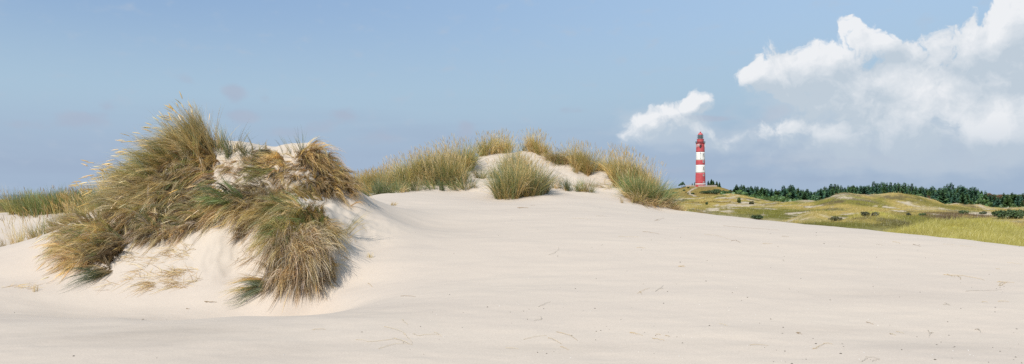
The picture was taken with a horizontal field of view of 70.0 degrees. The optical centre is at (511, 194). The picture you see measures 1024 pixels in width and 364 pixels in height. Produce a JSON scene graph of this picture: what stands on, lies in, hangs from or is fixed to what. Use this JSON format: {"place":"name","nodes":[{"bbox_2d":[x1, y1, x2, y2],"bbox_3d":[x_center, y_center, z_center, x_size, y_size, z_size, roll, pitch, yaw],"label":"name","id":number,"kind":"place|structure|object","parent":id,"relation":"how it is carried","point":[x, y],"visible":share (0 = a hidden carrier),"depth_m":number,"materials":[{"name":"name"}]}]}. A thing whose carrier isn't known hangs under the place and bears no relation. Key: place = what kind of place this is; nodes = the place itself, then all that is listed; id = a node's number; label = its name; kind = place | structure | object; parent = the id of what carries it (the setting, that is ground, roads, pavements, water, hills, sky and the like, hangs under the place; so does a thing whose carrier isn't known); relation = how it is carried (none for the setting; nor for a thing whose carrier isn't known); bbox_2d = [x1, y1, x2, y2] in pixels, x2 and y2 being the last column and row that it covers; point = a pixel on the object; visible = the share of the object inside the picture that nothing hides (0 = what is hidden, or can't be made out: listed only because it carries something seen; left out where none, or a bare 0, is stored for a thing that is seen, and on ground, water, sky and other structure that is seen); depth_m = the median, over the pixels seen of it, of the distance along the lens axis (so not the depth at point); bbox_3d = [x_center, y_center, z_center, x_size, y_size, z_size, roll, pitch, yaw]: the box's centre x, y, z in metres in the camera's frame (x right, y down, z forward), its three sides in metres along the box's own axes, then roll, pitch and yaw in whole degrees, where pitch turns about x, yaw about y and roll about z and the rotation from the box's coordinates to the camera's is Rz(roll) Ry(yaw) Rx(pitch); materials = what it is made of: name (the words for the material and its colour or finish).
{"place":"outdoors","nodes":[
{"label":"outdoors","id":0,"kind":"place"},
{"bbox_2d":[0,140,1023,363],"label":"sand","id":1,"kind":"structure","parent":0,"point":[411,242],"depth_m":11.21,"materials":[{"name":"beige sand"}]},
{"bbox_2d":[0,210,40,246],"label":"grass tuft","id":2,"kind":"object","parent":1,"relation":"on","point":[20,238],"visible":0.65,"depth_m":16.51,"materials":[{"name":"beige plant"}]},
{"bbox_2d":[14,200,55,239],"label":"grass tuft","id":3,"kind":"object","parent":1,"relation":"on","point":[35,231],"visible":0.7,"depth_m":16.53,"materials":[{"name":"beige plant"}]},
{"bbox_2d":[0,183,107,217],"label":"grass tuft","id":4,"kind":"object","parent":1,"relation":"on","point":[13,205],"visible":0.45,"depth_m":27.52,"materials":[{"name":"green plant"}]},
{"bbox_2d":[24,185,94,233],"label":"grass tuft","id":5,"kind":"object","parent":1,"relation":"on","point":[55,220],"visible":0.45,"depth_m":16.54,"materials":[{"name":"plant"}]},
{"bbox_2d":[29,194,136,283],"bbox_3d":[-8.311,0.753,13.775,2.638,1.643,1.593,0,0,30],"label":"grass tuft","id":6,"kind":"object","parent":1,"relation":"on","point":[76,243],"visible":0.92,"depth_m":13.46,"materials":[{"name":"beige plant"}]},
{"bbox_2d":[56,255,112,292],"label":"grass tuft","id":7,"kind":"object","parent":1,"relation":"on","point":[98,273],"visible":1,"depth_m":12.76,"materials":[{"name":"green plant"}]},
{"bbox_2d":[45,165,128,218],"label":"grass tuft","id":8,"kind":"object","parent":1,"relation":"on","point":[76,195],"visible":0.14,"depth_m":16.82,"materials":[{"name":"plant"}]},
{"bbox_2d":[87,239,128,268],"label":"grass tuft","id":9,"kind":"object","parent":1,"relation":"on","point":[110,255],"visible":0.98,"depth_m":13.17,"materials":[{"name":"plant"}]},
{"bbox_2d":[68,106,189,207],"bbox_3d":[-7.797,-0.776,15.324,2.758,2.477,1.850,0,0,0],"label":"grass tuft","id":10,"kind":"object","parent":1,"relation":"on","point":[148,164],"visible":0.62,"depth_m":15.13,"materials":[{"name":"plant"}]},
{"bbox_2d":[78,140,246,255],"bbox_3d":[-6.798,-0.060,14.290,3.257,2.502,2.286,0,0,-11],"label":"grass tuft","id":11,"kind":"object","parent":1,"relation":"on","point":[204,205],"visible":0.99,"depth_m":14.07,"materials":[{"name":"plant"}]},
{"bbox_2d":[141,91,220,174],"bbox_3d":[-6.968,-1.239,15.135,1.730,1.909,1.665,0,0,27],"label":"grass tuft","id":12,"kind":"object","parent":1,"relation":"on","point":[197,131],"visible":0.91,"depth_m":15.12,"materials":[{"name":"green plant"}]},
{"bbox_2d":[8,154,366,297],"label":"straw litter","id":13,"kind":"object","parent":1,"relation":"on","point":[165,279],"visible":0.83,"depth_m":12.88,"materials":[{"name":"beige plant"}]},
{"bbox_2d":[194,152,234,178],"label":"grass tuft","id":14,"kind":"object","parent":1,"relation":"on","point":[210,160],"visible":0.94,"depth_m":14.98,"materials":[{"name":"brown plant"}]},
{"bbox_2d":[201,119,252,160],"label":"grass tuft","id":15,"kind":"object","parent":1,"relation":"on","point":[216,145],"visible":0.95,"depth_m":15.29,"materials":[{"name":"plant"}]},
{"bbox_2d":[220,273,269,308],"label":"grass tuft","id":16,"kind":"object","parent":1,"relation":"on","point":[254,288],"visible":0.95,"depth_m":11.99,"materials":[{"name":"beige plant"}]},
{"bbox_2d":[225,135,270,161],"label":"grass tuft","id":17,"kind":"object","parent":1,"relation":"on","point":[244,155],"visible":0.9,"depth_m":15.22,"materials":[{"name":"plant"}]},
{"bbox_2d":[217,183,301,249],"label":"grass tuft","id":18,"kind":"object","parent":1,"relation":"on","point":[264,211],"visible":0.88,"depth_m":13.56,"materials":[{"name":"plant"}]},
{"bbox_2d":[223,133,330,225],"bbox_3d":[-4.928,-0.317,14.568,2.099,2.019,1.958,0,0,14],"label":"grass tuft","id":19,"kind":"object","parent":1,"relation":"on","point":[264,162],"visible":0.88,"depth_m":14.76,"materials":[{"name":"brown plant"}]},
{"bbox_2d":[243,197,358,308],"bbox_3d":[-3.763,0.976,12.337,2.180,1.897,2.232,0,0,0],"label":"grass tuft","id":20,"kind":"object","parent":1,"relation":"on","point":[308,250],"visible":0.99,"depth_m":12.14,"materials":[{"name":"beige plant"}]},
{"bbox_2d":[284,126,335,167],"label":"grass tuft","id":21,"kind":"object","parent":1,"relation":"on","point":[302,146],"visible":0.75,"depth_m":15.34,"materials":[{"name":"brown plant"}]},
{"bbox_2d":[284,169,345,200],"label":"grass tuft","id":22,"kind":"object","parent":1,"relation":"on","point":[325,183],"visible":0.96,"depth_m":14.91,"materials":[{"name":"brown plant"}]},
{"bbox_2d":[320,148,340,172],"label":"grass tuft","id":23,"kind":"object","parent":1,"relation":"on","point":[333,161],"visible":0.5,"depth_m":15.54,"materials":[{"name":"brown plant"}]},
{"bbox_2d":[291,136,374,208],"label":"grass tuft","id":24,"kind":"object","parent":1,"relation":"on","point":[309,156],"visible":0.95,"depth_m":15.34,"materials":[{"name":"brown plant"}]},
{"bbox_2d":[346,210,373,234],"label":"grass tuft","id":25,"kind":"object","parent":1,"relation":"on","point":[349,229],"visible":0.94,"depth_m":13.63,"materials":[{"name":"beige plant"}]},
{"bbox_2d":[350,163,401,192],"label":"grass tuft","id":26,"kind":"object","parent":1,"relation":"on","point":[364,176],"visible":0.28,"depth_m":28.44,"materials":[{"name":"plant"}]},
{"bbox_2d":[356,319,412,347],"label":"dry stalk","id":27,"kind":"object","parent":1,"relation":"on","point":[388,339],"visible":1,"depth_m":8.09,"materials":[{"name":"beige plant"}]},
{"bbox_2d":[358,168,480,196],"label":"grass tuft","id":28,"kind":"object","parent":1,"relation":"on","point":[381,188],"visible":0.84,"depth_m":23.61,"materials":[{"name":"plant"}]},
{"bbox_2d":[373,133,491,190],"bbox_3d":[-2.719,-1.135,25.594,4.280,2.320,4.101,0,0,0],"label":"grass tuft","id":29,"kind":"object","parent":1,"relation":"on","point":[442,165],"visible":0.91,"depth_m":24.85,"materials":[{"name":"plant"}]},
{"bbox_2d":[469,167,489,178],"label":"grass tuft","id":30,"kind":"object","parent":1,"relation":"on","point":[481,173],"visible":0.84,"depth_m":25.46,"materials":[{"name":"beige plant"}]},
{"bbox_2d":[484,168,502,177],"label":"grass tuft","id":31,"kind":"object","parent":1,"relation":"on","point":[491,173],"visible":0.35,"depth_m":25.23,"materials":[{"name":"beige plant"}]},
{"bbox_2d":[469,129,519,156],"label":"grass tuft","id":32,"kind":"object","parent":1,"relation":"on","point":[501,146],"visible":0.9,"depth_m":27.82,"materials":[{"name":"plant"}]},
{"bbox_2d":[14,232,1021,363],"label":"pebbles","id":33,"kind":"object","parent":1,"relation":"on","point":[709,325],"visible":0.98,"depth_m":9.05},
{"bbox_2d":[471,134,567,199],"bbox_3d":[0.210,-0.990,24.015,3.161,2.365,5.972,0,0,0],"label":"grass tuft","id":34,"kind":"object","parent":1,"relation":"on","point":[516,179],"visible":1,"depth_m":22.27,"materials":[{"name":"green plant"}]},
{"bbox_2d":[520,127,554,155],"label":"grass tuft","id":35,"kind":"object","parent":1,"relation":"on","point":[536,147],"visible":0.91,"depth_m":27.89,"materials":[{"name":"yellow plant"}]},
{"bbox_2d":[536,163,563,193],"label":"grass tuft","id":36,"kind":"object","parent":1,"relation":"on","point":[548,190],"visible":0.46,"depth_m":22.82,"materials":[{"name":"green plant"}]},
{"bbox_2d":[540,140,579,167],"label":"grass tuft","id":37,"kind":"object","parent":1,"relation":"on","point":[557,158],"visible":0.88,"depth_m":27.14,"materials":[{"name":"yellow plant"}]},
{"bbox_2d":[551,173,585,191],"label":"grass tuft","id":38,"kind":"object","parent":1,"relation":"on","point":[566,186],"visible":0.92,"depth_m":23.78,"materials":[{"name":"plant"}]},
{"bbox_2d":[560,140,610,175],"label":"grass tuft","id":39,"kind":"object","parent":1,"relation":"on","point":[581,162],"visible":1,"depth_m":26.55,"materials":[{"name":"yellow plant"}]},
{"bbox_2d":[572,180,598,192],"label":"grass tuft","id":40,"kind":"object","parent":1,"relation":"on","point":[585,188],"visible":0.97,"depth_m":23.86,"materials":[{"name":"plant"}]},
{"bbox_2d":[578,176,615,189],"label":"grass tuft","id":41,"kind":"object","parent":1,"relation":"on","point":[600,185],"visible":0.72,"depth_m":24.80,"materials":[{"name":"beige plant"}]},
{"bbox_2d":[591,149,614,171],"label":"grass tuft","id":42,"kind":"object","parent":1,"relation":"on","point":[601,161],"visible":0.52,"depth_m":26.87,"materials":[{"name":"yellow plant"}]},
{"bbox_2d":[592,143,673,190],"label":"grass tuft","id":43,"kind":"object","parent":1,"relation":"on","point":[612,172],"visible":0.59,"depth_m":25.00,"materials":[{"name":"plant"}]},
{"bbox_2d":[605,163,693,205],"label":"grass tuft","id":44,"kind":"object","parent":1,"relation":"on","point":[632,186],"visible":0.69,"depth_m":23.01,"materials":[{"name":"green plant"}]},
{"bbox_2d":[618,187,686,211],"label":"grass tuft","id":45,"kind":"object","parent":1,"relation":"on","point":[651,203],"visible":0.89,"depth_m":22.52,"materials":[{"name":"plant"}]},
{"bbox_2d":[662,177,686,207],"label":"grass tuft","id":46,"kind":"object","parent":1,"relation":"on","point":[674,196],"visible":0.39,"depth_m":23.70,"materials":[{"name":"green plant"}]},
{"bbox_2d":[669,199,708,213],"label":"grass tuft","id":47,"kind":"object","parent":1,"relation":"on","point":[682,208],"visible":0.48,"depth_m":23.46,"materials":[{"name":"plant"}]},
{"bbox_2d":[0,186,1023,244],"bbox_3d":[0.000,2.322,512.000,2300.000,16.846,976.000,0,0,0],"label":"dune hills","id":48,"kind":"structure","parent":0,"point":[731,205],"depth_m":195.97,"materials":[{"name":"green plant"}]},
{"bbox_2d":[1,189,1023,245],"bbox_3d":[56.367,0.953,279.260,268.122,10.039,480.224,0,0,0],"label":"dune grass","id":49,"kind":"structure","parent":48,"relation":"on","point":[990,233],"depth_m":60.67,"materials":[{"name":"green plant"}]},
{"bbox_2d":[695,132,705,186],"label":"lighthouse","id":50,"kind":"object","parent":48,"relation":"on","point":[700,163],"visible":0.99,"depth_m":545.31,"materials":[{"name":"paint"}]},
{"bbox_2d":[698,185,716,186],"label":"picket fence","id":51,"kind":"object","parent":48,"relation":"on","point":[707,186],"visible":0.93,"depth_m":541.26,"materials":[{"name":"white wood"}]},
{"bbox_2d":[699,190,719,193],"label":"shrub","id":52,"kind":"object","parent":48,"relation":"on","point":[712,192],"visible":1,"depth_m":484.15,"materials":[{"name":"green plant"}]},
{"bbox_2d":[745,187,752,195],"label":"spruce tree","id":53,"kind":"object","parent":48,"relation":"on","point":[748,191],"visible":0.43,"depth_m":417.68,"materials":[{"name":"green plant"}]},
{"bbox_2d":[750,214,762,219],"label":"shrub","id":54,"kind":"object","parent":48,"relation":"on","point":[759,216],"visible":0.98,"depth_m":143.18,"materials":[{"name":"green plant"}]},
{"bbox_2d":[760,187,767,194],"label":"spruce tree","id":55,"kind":"object","parent":48,"relation":"on","point":[764,192],"visible":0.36,"depth_m":425.62,"materials":[{"name":"green plant"}]},
{"bbox_2d":[768,188,773,197],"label":"spruce tree","id":56,"kind":"object","parent":48,"relation":"on","point":[771,192],"visible":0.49,"depth_m":418.80,"materials":[{"name":"green plant"}]},
{"bbox_2d":[781,189,787,197],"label":"spruce tree","id":57,"kind":"object","parent":48,"relation":"on","point":[784,193],"visible":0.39,"depth_m":403.96,"materials":[{"name":"green plant"}]},
{"bbox_2d":[787,186,795,192],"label":"spruce tree","id":58,"kind":"object","parent":48,"relation":"on","point":[790,189],"visible":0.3,"depth_m":419.41,"materials":[{"name":"green plant"}]},
{"bbox_2d":[788,190,797,199],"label":"spruce tree","id":59,"kind":"object","parent":48,"relation":"on","point":[794,195],"visible":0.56,"depth_m":390.70,"materials":[{"name":"green plant"}]},
{"bbox_2d":[800,192,810,199],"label":"spruce tree","id":60,"kind":"object","parent":48,"relation":"on","point":[804,196],"visible":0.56,"depth_m":392.71,"materials":[{"name":"green plant"}]},
{"bbox_2d":[817,189,824,198],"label":"spruce tree","id":61,"kind":"object","parent":48,"relation":"on","point":[820,193],"visible":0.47,"depth_m":388.93,"materials":[{"name":"green plant"}]},
{"bbox_2d":[828,216,841,220],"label":"shrub","id":62,"kind":"object","parent":48,"relation":"on","point":[835,218],"visible":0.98,"depth_m":95.18,"materials":[{"name":"green plant"}]},
{"bbox_2d":[861,186,870,194],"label":"spruce tree","id":63,"kind":"object","parent":48,"relation":"on","point":[865,190],"visible":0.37,"depth_m":416.81,"materials":[{"name":"green plant"}]},
{"bbox_2d":[861,211,879,215],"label":"shrub","id":64,"kind":"object","parent":48,"relation":"on","point":[867,214],"visible":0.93,"depth_m":96.50,"materials":[{"name":"green plant"}]},
{"bbox_2d":[719,190,1022,207],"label":"undergrowth","id":65,"kind":"object","parent":48,"relation":"on","point":[769,198],"visible":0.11,"depth_m":351.60,"materials":[{"name":"green plant"}]},
{"bbox_2d":[873,183,879,192],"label":"spruce tree","id":66,"kind":"object","parent":48,"relation":"on","point":[876,188],"visible":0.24,"depth_m":427.35,"materials":[{"name":"green plant"}]},
{"bbox_2d":[881,184,887,192],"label":"spruce tree","id":67,"kind":"object","parent":48,"relation":"on","point":[883,187],"visible":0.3,"depth_m":427.50,"materials":[{"name":"green plant"}]},
{"bbox_2d":[895,184,901,192],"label":"spruce tree","id":68,"kind":"object","parent":48,"relation":"on","point":[898,189],"visible":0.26,"depth_m":426.31,"materials":[{"name":"green plant"}]},
{"bbox_2d":[908,183,913,194],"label":"spruce tree","id":69,"kind":"object","parent":48,"relation":"on","point":[911,188],"visible":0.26,"depth_m":452.77,"materials":[{"name":"green plant"}]},
{"bbox_2d":[933,188,945,199],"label":"spruce tree","id":70,"kind":"object","parent":48,"relation":"on","point":[936,195],"visible":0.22,"depth_m":375.66,"materials":[{"name":"green plant"}]},
{"bbox_2d":[936,188,950,203],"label":"spruce tree","id":71,"kind":"object","parent":48,"relation":"on","point":[941,198],"visible":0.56,"depth_m":365.30,"materials":[{"name":"green plant"}]},
{"bbox_2d":[948,184,953,191],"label":"spruce tree","id":72,"kind":"object","parent":48,"relation":"on","point":[951,187],"visible":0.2,"depth_m":424.35,"materials":[{"name":"green plant"}]},
{"bbox_2d":[951,193,958,202],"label":"spruce tree","id":73,"kind":"object","parent":48,"relation":"on","point":[954,198],"visible":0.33,"depth_m":371.39,"materials":[{"name":"green plant"}]},
{"bbox_2d":[957,192,968,204],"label":"spruce tree","id":74,"kind":"object","parent":48,"relation":"on","point":[962,199],"visible":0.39,"depth_m":364.32,"materials":[{"name":"green plant"}]},
{"bbox_2d":[956,187,971,200],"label":"spruce tree","id":75,"kind":"object","parent":48,"relation":"on","point":[961,190],"visible":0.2,"depth_m":390.62,"materials":[{"name":"green plant"}]},
{"bbox_2d":[967,188,973,199],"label":"spruce tree","id":76,"kind":"object","parent":48,"relation":"on","point":[971,194],"visible":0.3,"depth_m":394.98,"materials":[{"name":"green plant"}]},
{"bbox_2d":[970,187,981,198],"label":"spruce tree","id":77,"kind":"object","parent":48,"relation":"on","point":[975,191],"visible":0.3,"depth_m":394.60,"materials":[{"name":"green plant"}]},
{"bbox_2d":[974,198,985,204],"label":"broadleaf tree","id":78,"kind":"object","parent":48,"relation":"on","point":[979,201],"visible":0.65,"depth_m":360.56,"materials":[{"name":"green plant"}]},
{"bbox_2d":[981,195,990,203],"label":"spruce tree","id":79,"kind":"object","parent":48,"relation":"on","point":[984,197],"visible":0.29,"depth_m":375.34,"materials":[{"name":"green plant"}]},
{"bbox_2d":[993,197,1002,207],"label":"spruce tree","id":80,"kind":"object","parent":48,"relation":"on","point":[997,204],"visible":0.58,"depth_m":367.39,"materials":[{"name":"green plant"}]},
{"bbox_2d":[1001,195,1010,207],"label":"spruce tree","id":81,"kind":"object","parent":48,"relation":"on","point":[1006,200],"visible":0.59,"depth_m":363.15,"materials":[{"name":"green plant"}]},
{"bbox_2d":[991,210,1023,218],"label":"shrub","id":82,"kind":"object","parent":48,"relation":"on","point":[1000,214],"visible":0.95,"depth_m":114.55,"materials":[{"name":"green plant"}]},
{"bbox_2d":[1011,195,1016,203],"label":"spruce tree","id":83,"kind":"object","parent":48,"relation":"on","point":[1013,197],"visible":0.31,"depth_m":398.05,"materials":[{"name":"green plant"}]},
{"bbox_2d":[1014,195,1021,204],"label":"spruce tree","id":84,"kind":"object","parent":48,"relation":"on","point":[1017,199],"visible":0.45,"depth_m":389.40,"materials":[{"name":"green plant"}]},
{"bbox_2d":[0,0,1023,194],"label":"sky","id":85,"kind":"structure","parent":0,"point":[813,95],"materials":[{"name":"blue"}]},
{"bbox_2d":[687,187,699,196],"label":"path","id":86,"kind":"structure","parent":0,"point":[689,191],"depth_m":500.74,"materials":[{"name":"beige sand"}]}
]}

